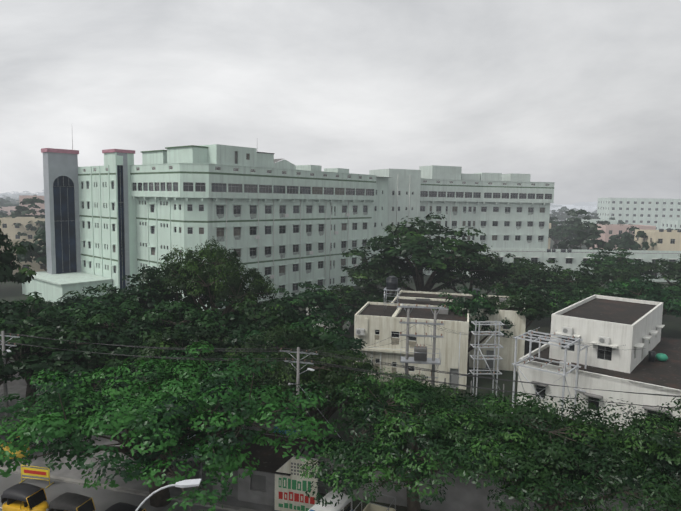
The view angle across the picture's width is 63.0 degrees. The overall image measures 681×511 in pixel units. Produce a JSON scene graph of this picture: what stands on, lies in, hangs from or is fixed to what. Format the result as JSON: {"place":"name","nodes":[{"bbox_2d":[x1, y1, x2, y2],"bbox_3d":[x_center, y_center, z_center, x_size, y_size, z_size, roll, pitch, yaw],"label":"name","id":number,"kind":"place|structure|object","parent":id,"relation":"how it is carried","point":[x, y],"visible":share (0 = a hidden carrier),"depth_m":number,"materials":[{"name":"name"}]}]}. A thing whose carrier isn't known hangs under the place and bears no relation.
{"place":"outdoors","nodes":[
{"label":"outdoors","id":0,"kind":"place"},
{"bbox_2d":[32,463,56,471],"bbox_3d":[-19.729,14.136,37.035,1.600,0.030,0.900,3,6,15],"label":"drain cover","id":1,"kind":"object","parent":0,"point":[42,465],"visible":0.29,"depth_m":37.15,"materials":[{"name":"concrete"}]},
{"bbox_2d":[0,472,227,510],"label":"road","id":2,"kind":"structure","parent":0,"point":[104,499],"depth_m":34.09,"materials":[{"name":"grey asphalt"}]},
{"bbox_2d":[1,483,48,510],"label":"auto rickshaw","id":3,"kind":"object","parent":2,"relation":"on","point":[23,497],"visible":0.98,"depth_m":31.09,"materials":[{"name":"yellow metal"}]},
{"bbox_2d":[20,465,53,487],"bbox_3d":[-19.283,13.878,35.125,2.049,1.158,0.700,2,6,11],"label":"barricade","id":4,"kind":"object","parent":2,"relation":"on","point":[35,472],"visible":0.9,"depth_m":35.08,"materials":[{"name":"yellow metal"}]},
{"bbox_2d":[48,492,95,510],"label":"auto rickshaw","id":5,"kind":"object","parent":2,"relation":"on","point":[67,501],"visible":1,"depth_m":30.22,"materials":[{"name":"black fabric"}]},
{"bbox_2d":[105,502,145,510],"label":"auto rickshaw","id":6,"kind":"object","parent":2,"relation":"on","point":[120,506],"visible":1,"depth_m":29.62,"materials":[{"name":"black fabric"}]},
{"bbox_2d":[0,466,258,510],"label":"kerb","id":7,"kind":"structure","parent":2,"relation":"on","point":[130,491],"depth_m":34.37,"materials":[{"name":"concrete"}]},
{"bbox_2d":[135,479,200,510],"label":"street light","id":8,"kind":"object","parent":2,"relation":"on","point":[189,483],"visible":1,"depth_m":20.64,"materials":[{"name":"metal"}]},
{"bbox_2d":[308,490,352,510],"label":"ambulance van","id":9,"kind":"object","parent":2,"relation":"on","point":[345,503],"visible":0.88,"depth_m":30.41,"materials":[{"name":"white metal"}]},
{"bbox_2d":[353,491,395,510],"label":"pickup truck","id":10,"kind":"object","parent":2,"relation":"on","point":[370,506],"visible":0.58,"depth_m":31.13,"materials":[{"name":"white metal"}]},
{"bbox_2d":[0,196,680,510],"bbox_3d":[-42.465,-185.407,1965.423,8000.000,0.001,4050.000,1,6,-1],"label":"ground","id":11,"kind":"structure","parent":0,"point":[10,291],"depth_m":58.44,"materials":[{"name":"grey concrete"}]},
{"bbox_2d":[0,198,10,203],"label":"tree","id":12,"kind":"object","parent":11,"relation":"on","point":[4,201],"visible":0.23,"depth_m":339.03,"materials":[{"name":"grey plant"}]},
{"bbox_2d":[0,206,16,214],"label":"town block","id":13,"kind":"structure","parent":11,"relation":"on","point":[9,209],"depth_m":295.06,"materials":[{"name":"pink paint"}]},
{"bbox_2d":[0,201,19,206],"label":"tree","id":14,"kind":"object","parent":11,"relation":"on","point":[5,205],"visible":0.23,"depth_m":309.72,"materials":[{"name":"grey plant"}]},
{"bbox_2d":[5,197,17,202],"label":"tree","id":15,"kind":"object","parent":11,"relation":"on","point":[9,198],"visible":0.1,"depth_m":450.01,"materials":[{"name":"grey plant"}]},
{"bbox_2d":[1,191,23,195],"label":"tree","id":16,"kind":"object","parent":11,"relation":"on","point":[9,193],"visible":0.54,"depth_m":1230.87,"materials":[{"name":"grey plant"}]},
{"bbox_2d":[0,217,44,239],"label":"cream block","id":17,"kind":"structure","parent":11,"relation":"on","point":[8,229],"depth_m":168.33,"materials":[{"name":"paint"}]},
{"bbox_2d":[0,197,44,217],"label":"tree","id":18,"kind":"object","parent":11,"relation":"on","point":[32,201],"visible":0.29,"depth_m":183.33,"materials":[{"name":"green plant"}]},
{"bbox_2d":[0,239,46,274],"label":"building","id":19,"kind":"structure","parent":11,"relation":"on","point":[36,267],"depth_m":125.43,"materials":[{"name":"paint"}]},
{"bbox_2d":[8,193,38,197],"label":"tree","id":20,"kind":"object","parent":11,"relation":"on","point":[17,195],"visible":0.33,"depth_m":897.36,"materials":[{"name":"grey plant"}]},
{"bbox_2d":[12,215,44,235],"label":"tree","id":21,"kind":"object","parent":11,"relation":"on","point":[34,228],"visible":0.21,"depth_m":167.21,"materials":[{"name":"green plant"}]},
{"bbox_2d":[16,228,46,270],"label":"tree","id":22,"kind":"object","parent":11,"relation":"on","point":[38,253],"visible":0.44,"depth_m":104.25,"materials":[{"name":"green plant"}]},
{"bbox_2d":[0,291,63,355],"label":"tree","id":23,"kind":"object","parent":11,"relation":"on","point":[45,305],"visible":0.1,"depth_m":60.12,"materials":[{"name":"green plant"}]},
{"bbox_2d":[19,195,44,214],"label":"pink block","id":24,"kind":"structure","parent":11,"relation":"on","point":[41,205],"depth_m":212.22,"materials":[{"name":"paint"}]},
{"bbox_2d":[33,190,43,195],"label":"tree","id":25,"kind":"object","parent":11,"relation":"on","point":[40,193],"visible":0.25,"depth_m":1110.99,"materials":[{"name":"grey plant"}]},
{"bbox_2d":[51,286,117,314],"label":"tree","id":26,"kind":"object","parent":11,"relation":"on","point":[102,289],"visible":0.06,"depth_m":65.76,"materials":[{"name":"green plant"}]},
{"bbox_2d":[33,288,145,367],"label":"tree","id":27,"kind":"object","parent":11,"relation":"on","point":[75,304],"visible":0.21,"depth_m":54.50,"materials":[{"name":"green plant"}]},
{"bbox_2d":[91,274,189,324],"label":"tree","id":28,"kind":"object","parent":11,"relation":"on","point":[142,293],"visible":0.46,"depth_m":58.29,"materials":[{"name":"green plant"}]},
{"bbox_2d":[0,341,338,510],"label":"tree","id":29,"kind":"object","parent":11,"relation":"on","point":[148,412],"visible":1,"depth_m":28.97,"materials":[{"name":"green plant"}]},
{"bbox_2d":[122,253,224,330],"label":"tree","id":30,"kind":"object","parent":11,"relation":"on","point":[148,273],"visible":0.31,"depth_m":59.72,"materials":[{"name":"green plant"}]},
{"bbox_2d":[116,297,253,369],"bbox_3d":[-13.931,8.427,48.786,12.602,9.504,12.010,4,7,27],"label":"tree","id":31,"kind":"object","parent":11,"relation":"on","point":[185,312],"visible":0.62,"depth_m":48.89,"materials":[{"name":"green plant"}]},
{"bbox_2d":[22,137,391,310],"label":"hospital block","id":32,"kind":"structure","parent":11,"relation":"on","point":[119,215],"depth_m":97.06,"materials":[{"name":"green paint"}]},
{"bbox_2d":[0,383,431,510],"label":"footpath","id":33,"kind":"structure","parent":11,"relation":"on","point":[65,471],"depth_m":37.02,"materials":[{"name":"concrete"}]},
{"bbox_2d":[0,331,19,425],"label":"power pole","id":34,"kind":"object","parent":33,"relation":"on","point":[3,344],"visible":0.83,"depth_m":39.30,"materials":[{"name":"concrete"}]},
{"bbox_2d":[0,429,29,459],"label":"auto rickshaw","id":35,"kind":"object","parent":33,"relation":"on","point":[7,448],"visible":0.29,"depth_m":38.05,"materials":[{"name":"yellow metal"}]},
{"bbox_2d":[0,220,36,284],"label":"tree","id":36,"kind":"object","parent":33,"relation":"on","point":[8,266],"visible":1,"depth_m":53.18,"materials":[{"name":"green plant"}]},
{"bbox_2d":[0,308,75,384],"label":"tree","id":37,"kind":"object","parent":33,"relation":"on","point":[7,371],"visible":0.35,"depth_m":40.35,"materials":[{"name":"green plant"}]},
{"bbox_2d":[0,295,82,408],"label":"tree","id":38,"kind":"object","parent":33,"relation":"on","point":[29,319],"visible":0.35,"depth_m":46.16,"materials":[{"name":"green plant"}]},
{"bbox_2d":[0,313,150,400],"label":"tree","id":39,"kind":"object","parent":33,"relation":"on","point":[75,361],"visible":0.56,"depth_m":41.77,"materials":[{"name":"green plant"}]},
{"bbox_2d":[54,297,180,402],"bbox_3d":[-19.266,8.413,48.495,11.915,9.404,11.355,-4,8,-40],"label":"tree","id":40,"kind":"object","parent":33,"relation":"on","point":[130,314],"visible":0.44,"depth_m":47.51,"materials":[{"name":"green plant"}]},
{"bbox_2d":[119,322,233,428],"bbox_3d":[-12.809,9.364,43.452,9.321,8.702,9.868,-1,6,-23],"label":"tree","id":41,"kind":"object","parent":33,"relation":"on","point":[168,337],"visible":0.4,"depth_m":42.33,"materials":[{"name":"green plant"}]},
{"bbox_2d":[165,429,215,487],"bbox_3d":[-10.213,13.229,36.090,3.800,2.600,3.000,2,6,7],"label":"tarp stall","id":42,"kind":"object","parent":33,"relation":"on","point":[199,467],"visible":0.15,"depth_m":36.11,"materials":[{"name":"grey"}]},
{"bbox_2d":[204,429,318,510],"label":"roadside shed","id":43,"kind":"structure","parent":33,"relation":"on","point":[276,481],"depth_m":33.02,"materials":[{"name":"concrete"}]},
{"bbox_2d":[213,319,338,426],"bbox_3d":[-5.650,9.397,44.383,9.820,8.725,11.093,-3,7,-31],"label":"tree","id":44,"kind":"object","parent":33,"relation":"on","point":[279,334],"visible":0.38,"depth_m":42.98,"materials":[{"name":"green plant"}]},
{"bbox_2d":[432,391,680,510],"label":"tree","id":45,"kind":"object","parent":33,"relation":"on","point":[557,458],"visible":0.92,"depth_m":26.46,"materials":[{"name":"green plant"}]},
{"bbox_2d":[540,393,680,510],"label":"tree","id":46,"kind":"object","parent":33,"relation":"on","point":[661,432],"visible":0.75,"depth_m":27.63,"materials":[{"name":"green plant"}]},
{"bbox_2d":[155,236,276,315],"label":"tree","id":47,"kind":"object","parent":11,"relation":"on","point":[223,268],"visible":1,"depth_m":56.38,"materials":[{"name":"green plant"}]},
{"bbox_2d":[192,298,301,397],"bbox_3d":[-7.779,8.537,49.848,10.516,9.266,12.460,-2,7,-30],"label":"tree","id":48,"kind":"object","parent":11,"relation":"on","point":[274,317],"visible":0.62,"depth_m":49.44,"materials":[{"name":"green plant"}]},
{"bbox_2d":[218,291,298,330],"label":"tree","id":49,"kind":"object","parent":11,"relation":"on","point":[248,305],"visible":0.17,"depth_m":59.38,"materials":[{"name":"green plant"}]},
{"bbox_2d":[214,319,316,415],"bbox_3d":[-4.875,9.521,46.966,9.826,8.003,10.311,6,8,41],"label":"tree","id":50,"kind":"object","parent":11,"relation":"on","point":[236,337],"visible":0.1,"depth_m":45.48,"materials":[{"name":"green plant"}]},
{"bbox_2d":[273,426,305,433],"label":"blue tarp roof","id":51,"kind":"structure","parent":11,"relation":"on","point":[288,430],"depth_m":36.92,"materials":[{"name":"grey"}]},
{"bbox_2d":[281,347,317,433],"bbox_3d":[-2.874,10.298,36.022,2.608,8.700,0.920,3,6,15],"label":"power pole","id":52,"kind":"object","parent":11,"relation":"on","point":[298,359],"visible":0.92,"depth_m":35.96,"materials":[{"name":"concrete"}]},
{"bbox_2d":[0,324,680,449],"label":"overhead wires","id":53,"kind":"object","parent":52,"relation":"attached to","point":[233,349],"visible":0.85,"depth_m":35.77,"materials":[{"name":"grey"}]},
{"bbox_2d":[237,339,390,457],"bbox_3d":[-2.454,10.004,39.491,11.142,8.630,10.536,-3,7,-37],"label":"tree","id":54,"kind":"object","parent":11,"relation":"on","point":[329,378],"visible":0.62,"depth_m":38.09,"materials":[{"name":"green plant"}]},
{"bbox_2d":[272,281,359,328],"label":"tree","id":55,"kind":"object","parent":11,"relation":"on","point":[318,298],"visible":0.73,"depth_m":64.30,"materials":[{"name":"green plant"}]},
{"bbox_2d":[282,307,366,404],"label":"tree","id":56,"kind":"object","parent":11,"relation":"on","point":[330,335],"visible":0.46,"depth_m":47.59,"materials":[{"name":"green plant"}]},
{"bbox_2d":[306,304,350,331],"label":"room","id":57,"kind":"object","parent":11,"relation":"on","point":[345,326],"visible":0.06,"depth_m":76.47,"materials":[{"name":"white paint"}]},
{"bbox_2d":[0,361,662,510],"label":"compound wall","id":58,"kind":"structure","parent":11,"relation":"on","point":[462,496],"depth_m":32.54,"materials":[{"name":"concrete"}]},
{"bbox_2d":[314,283,374,336],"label":"tree","id":59,"kind":"object","parent":11,"relation":"on","point":[347,295],"visible":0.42,"depth_m":70.95,"materials":[{"name":"green plant"}]},
{"bbox_2d":[336,282,395,313],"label":"tree","id":60,"kind":"object","parent":11,"relation":"on","point":[376,294],"visible":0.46,"depth_m":77.78,"materials":[{"name":"green plant"}]},
{"bbox_2d":[348,249,425,301],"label":"tree","id":61,"kind":"object","parent":11,"relation":"on","point":[382,273],"visible":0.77,"depth_m":80.24,"materials":[{"name":"green plant"}]},
{"bbox_2d":[345,372,464,454],"bbox_3d":[4.301,11.219,38.163,8.070,6.742,8.367,2,6,10],"label":"tree","id":62,"kind":"object","parent":11,"relation":"on","point":[445,394],"visible":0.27,"depth_m":37.08,"materials":[{"name":"green plant"}]},
{"bbox_2d":[340,212,499,291],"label":"tree","id":63,"kind":"object","parent":11,"relation":"on","point":[416,245],"visible":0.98,"depth_m":81.11,"materials":[{"name":"green plant"}]},
{"bbox_2d":[397,303,446,387],"bbox_3d":[6.944,8.861,48.355,4.200,9.366,1.540,2,6,7],"label":"electrical pole structure","id":64,"kind":"object","parent":11,"relation":"on","point":[420,354],"visible":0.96,"depth_m":48.00,"materials":[{"name":"metal"}]},
{"bbox_2d":[298,366,548,510],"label":"tree","id":65,"kind":"object","parent":11,"relation":"on","point":[413,473],"visible":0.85,"depth_m":28.83,"materials":[{"name":"green plant"}]},
{"bbox_2d":[353,276,525,389],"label":"building","id":66,"kind":"structure","parent":11,"relation":"on","point":[375,323],"depth_m":55.82,"materials":[{"name":"white paint"}]},
{"bbox_2d":[369,165,554,276],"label":"hospital block","id":67,"kind":"structure","parent":11,"relation":"on","point":[511,211],"depth_m":139.11,"materials":[{"name":"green paint"}]},
{"bbox_2d":[444,378,503,407],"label":"poles","id":68,"kind":"object","parent":11,"relation":"on","point":[471,389],"visible":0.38,"depth_m":48.80,"materials":[{"name":"metal"}]},
{"bbox_2d":[433,286,515,369],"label":"tree","id":69,"kind":"object","parent":11,"relation":"on","point":[474,304],"visible":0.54,"depth_m":59.27,"materials":[{"name":"green plant"}]},
{"bbox_2d":[431,245,522,294],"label":"tree","id":70,"kind":"object","parent":11,"relation":"on","point":[487,258],"visible":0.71,"depth_m":82.47,"materials":[{"name":"green plant"}]},
{"bbox_2d":[457,320,504,395],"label":"metal lattice tower","id":71,"kind":"structure","parent":11,"relation":"on","point":[475,322],"depth_m":51.65,"materials":[{"name":"metal"}]},
{"bbox_2d":[472,253,558,293],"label":"tree","id":72,"kind":"object","parent":11,"relation":"on","point":[531,274],"visible":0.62,"depth_m":83.25,"materials":[{"name":"green plant"}]},
{"bbox_2d":[480,283,557,329],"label":"tree","id":73,"kind":"object","parent":11,"relation":"on","point":[532,312],"visible":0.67,"depth_m":61.83,"materials":[{"name":"green plant"}]},
{"bbox_2d":[491,282,559,323],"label":"tree","id":74,"kind":"object","parent":11,"relation":"on","point":[550,295],"visible":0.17,"depth_m":70.31,"materials":[{"name":"green plant"}]},
{"bbox_2d":[508,258,577,291],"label":"tree","id":75,"kind":"object","parent":11,"relation":"on","point":[553,269],"visible":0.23,"depth_m":96.35,"materials":[{"name":"green plant"}]},
{"bbox_2d":[511,327,587,419],"bbox_3d":[18.084,10.199,47.498,5.100,7.270,6.060,6,8,40],"label":"substation gantry","id":76,"kind":"object","parent":11,"relation":"on","point":[540,338],"visible":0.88,"depth_m":46.85,"materials":[{"name":"metal"}]},
{"bbox_2d":[548,223,550,248],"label":"cream block","id":77,"kind":"structure","parent":11,"relation":"on","point":[549,238],"depth_m":201.72,"materials":[{"name":"paint"}]},
{"bbox_2d":[550,203,561,208],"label":"tree","id":78,"kind":"object","parent":11,"relation":"on","point":[553,206],"visible":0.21,"depth_m":979.74,"materials":[{"name":"grey plant"}]},
{"bbox_2d":[549,216,572,248],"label":"tree","id":79,"kind":"object","parent":11,"relation":"on","point":[554,225],"visible":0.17,"depth_m":217.15,"materials":[{"name":"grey plant"}]},
{"bbox_2d":[548,225,574,248],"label":"tree","id":80,"kind":"object","parent":11,"relation":"on","point":[567,238],"visible":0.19,"depth_m":194.06,"materials":[{"name":"green plant"}]},
{"bbox_2d":[550,210,578,224],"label":"tree","id":81,"kind":"object","parent":11,"relation":"on","point":[562,216],"visible":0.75,"depth_m":366.27,"materials":[{"name":"grey plant"}]},
{"bbox_2d":[550,206,581,220],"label":"tree","id":82,"kind":"object","parent":11,"relation":"on","point":[563,208],"visible":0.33,"depth_m":422.26,"materials":[{"name":"grey plant"}]},
{"bbox_2d":[538,284,600,317],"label":"tree","id":83,"kind":"object","parent":11,"relation":"on","point":[569,300],"visible":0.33,"depth_m":66.81,"materials":[{"name":"green plant"}]},
{"bbox_2d":[462,248,680,281],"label":"long block","id":84,"kind":"structure","parent":11,"relation":"on","point":[572,259],"depth_m":130.25,"materials":[{"name":"white paint"},{"name":"concrete"},{"name":"dark glass"}]},
{"bbox_2d":[530,268,622,298],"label":"tree","id":85,"kind":"object","parent":11,"relation":"on","point":[564,288],"visible":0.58,"depth_m":80.40,"materials":[{"name":"green plant"}]},
{"bbox_2d":[548,209,605,248],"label":"tree","id":86,"kind":"object","parent":11,"relation":"on","point":[571,229],"visible":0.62,"depth_m":183.29,"materials":[{"name":"green plant"}]},
{"bbox_2d":[573,202,593,209],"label":"tree","id":87,"kind":"object","parent":11,"relation":"on","point":[581,204],"visible":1,"depth_m":1250.78,"materials":[{"name":"plant"}]},
{"bbox_2d":[553,222,616,249],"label":"tree","id":88,"kind":"object","parent":11,"relation":"on","point":[580,240],"visible":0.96,"depth_m":148.97,"materials":[{"name":"green plant"}]},
{"bbox_2d":[572,212,599,218],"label":"tree","id":89,"kind":"object","parent":11,"relation":"on","point":[593,217],"visible":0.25,"depth_m":320.69,"materials":[{"name":"grey plant"}]},
{"bbox_2d":[585,202,597,209],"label":"tree","id":90,"kind":"object","parent":11,"relation":"on","point":[592,204],"visible":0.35,"depth_m":1313.11,"materials":[{"name":"plant"}]},
{"bbox_2d":[566,218,616,239],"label":"town block","id":91,"kind":"structure","parent":11,"relation":"on","point":[608,220],"depth_m":250.40,"materials":[{"name":"paint"}]},
{"bbox_2d":[517,295,680,437],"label":"building","id":92,"kind":"structure","parent":11,"relation":"on","point":[651,364],"depth_m":48.76,"materials":[{"name":"white paint"}]},
{"bbox_2d":[585,220,622,236],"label":"tree","id":93,"kind":"object","parent":11,"relation":"on","point":[603,222],"visible":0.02,"depth_m":202.14,"materials":[{"name":"grey plant"}]},
{"bbox_2d":[569,261,662,289],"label":"tree","id":94,"kind":"object","parent":11,"relation":"on","point":[608,275],"visible":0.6,"depth_m":87.53,"materials":[{"name":"green plant"}]},
{"bbox_2d":[579,247,659,280],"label":"tree","id":95,"kind":"object","parent":11,"relation":"on","point":[607,260],"visible":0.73,"depth_m":99.59,"materials":[{"name":"green plant"}]},
{"bbox_2d":[609,217,632,224],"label":"tree","id":96,"kind":"object","parent":11,"relation":"on","point":[619,222],"visible":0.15,"depth_m":262.41,"materials":[{"name":"grey plant"}]},
{"bbox_2d":[589,224,655,249],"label":"pink block","id":97,"kind":"structure","parent":11,"relation":"on","point":[609,230],"depth_m":192.34,"materials":[{"name":"paint"}]},
{"bbox_2d":[609,226,638,243],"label":"tree","id":98,"kind":"object","parent":11,"relation":"on","point":[626,233],"visible":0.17,"depth_m":172.38,"materials":[{"name":"green plant"}]},
{"bbox_2d":[607,231,658,249],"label":"tree","id":99,"kind":"object","parent":11,"relation":"on","point":[631,245],"visible":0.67,"depth_m":152.16,"materials":[{"name":"green plant"}]},
{"bbox_2d":[596,277,680,316],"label":"tree","id":100,"kind":"object","parent":11,"relation":"on","point":[656,295],"visible":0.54,"depth_m":68.73,"materials":[{"name":"green plant"}]},
{"bbox_2d":[597,198,680,229],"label":"block","id":101,"kind":"structure","parent":11,"relation":"on","point":[646,211],"depth_m":300.06,"materials":[{"name":"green paint"}]},
{"bbox_2d":[604,280,680,310],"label":"tree","id":102,"kind":"object","parent":11,"relation":"on","point":[631,285],"visible":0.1,"depth_m":76.98,"materials":[{"name":"green plant"}]},
{"bbox_2d":[634,229,680,250],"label":"cream block","id":103,"kind":"structure","parent":11,"relation":"on","point":[669,239],"depth_m":147.71,"materials":[{"name":"paint"}]},
{"bbox_2d":[638,254,680,285],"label":"tree","id":104,"kind":"object","parent":11,"relation":"on","point":[672,269],"visible":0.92,"depth_m":93.23,"materials":[{"name":"green plant"}]},
{"bbox_2d":[661,272,680,287],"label":"tree","id":105,"kind":"object","parent":11,"relation":"on","point":[678,279],"visible":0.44,"depth_m":84.76,"materials":[{"name":"green plant"}]},
{"bbox_2d":[661,220,680,229],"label":"block","id":106,"kind":"structure","parent":11,"relation":"on","point":[670,224],"depth_m":253.64,"materials":[{"name":"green paint"}]},
{"bbox_2d":[663,281,680,315],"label":"tree","id":107,"kind":"object","parent":11,"relation":"on","point":[676,292],"visible":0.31,"depth_m":72.47,"materials":[{"name":"green plant"}]},
{"bbox_2d":[0,0,680,204],"label":"sky","id":108,"kind":"structure","parent":0,"point":[583,97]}
]}

